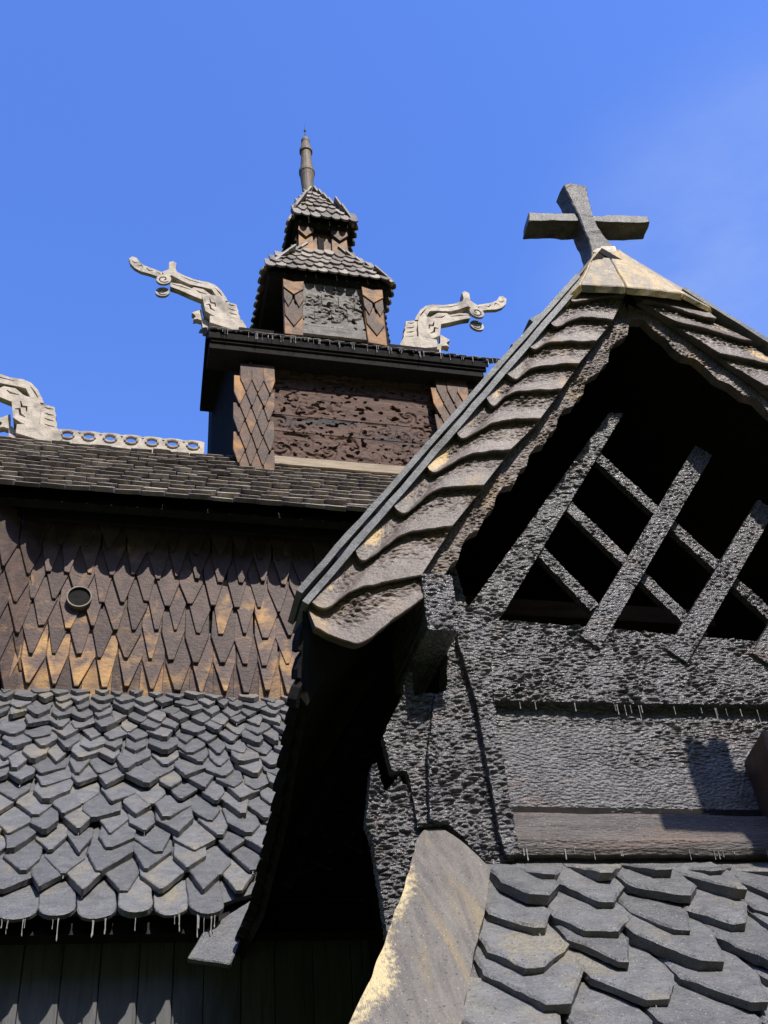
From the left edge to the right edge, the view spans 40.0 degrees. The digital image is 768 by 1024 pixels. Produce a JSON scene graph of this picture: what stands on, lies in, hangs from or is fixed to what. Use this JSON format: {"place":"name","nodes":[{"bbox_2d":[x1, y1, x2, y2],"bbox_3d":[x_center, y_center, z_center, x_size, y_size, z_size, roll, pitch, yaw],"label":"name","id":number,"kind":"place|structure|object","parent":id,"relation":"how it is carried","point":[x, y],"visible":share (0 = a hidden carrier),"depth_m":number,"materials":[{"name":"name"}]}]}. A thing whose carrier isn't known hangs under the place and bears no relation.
{"place":"outdoors","nodes":[
{"label":"outdoors","id":0,"kind":"place"},
{"bbox_2d":[0,0,767,453],"label":"sky","id":1,"kind":"structure","parent":0,"point":[158,133],"materials":[{"name":"blue"}]},
{"label":"ground","id":2,"kind":"structure","parent":0,"visible":0},
{"bbox_2d":[0,429,415,1023],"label":"stave church","id":3,"kind":"structure","parent":2,"relation":"on","point":[147,596],"depth_m":15.13,"materials":[{"name":"brown"}]},
{"bbox_2d":[0,374,61,442],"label":"dragon head","id":4,"kind":"object","parent":3,"relation":"on","point":[34,416],"visible":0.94,"depth_m":22.62},
{"bbox_2d":[199,326,499,475],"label":"church tower","id":5,"kind":"structure","parent":3,"relation":"on","point":[270,399],"depth_m":24.00,"materials":[{"name":"brown wood"}]},
{"bbox_2d":[129,256,246,335],"bbox_3d":[-4.859,-5.274,26.000,2.930,2.442,0.440,4,-38,-13],"label":"dragon head","id":6,"kind":"object","parent":5,"relation":"on","point":[219,310],"visible":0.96,"depth_m":26.01},
{"bbox_2d":[250,124,395,346],"bbox_3d":[-1.812,-7.476,28.569,3.433,10.310,2.690,4,-38,-13],"label":"ridge turret","id":7,"kind":"object","parent":5,"relation":"on","point":[318,278],"visible":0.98,"depth_m":26.00,"materials":[{"name":"brown"}]},
{"bbox_2d":[400,291,506,352],"bbox_3d":[1.829,-4.858,27.565,3.224,2.687,0.484,4,-38,-13],"label":"dragon head","id":8,"kind":"object","parent":5,"relation":"on","point":[425,326],"visible":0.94,"depth_m":27.54},
{"bbox_2d":[235,246,767,1023],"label":"church porch","id":9,"kind":"object","parent":2,"relation":"on","point":[533,588],"visible":1,"depth_m":8.94,"materials":[{"name":"grey wood"}]},
{"bbox_2d":[523,183,649,265],"bbox_3d":[2.403,-3.342,12.482,1.509,1.391,0.326,0,-37,-6],"label":"gable cross","id":10,"kind":"object","parent":9,"relation":"on","point":[583,226],"visible":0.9,"depth_m":12.45,"materials":[{"name":"grey wood"}]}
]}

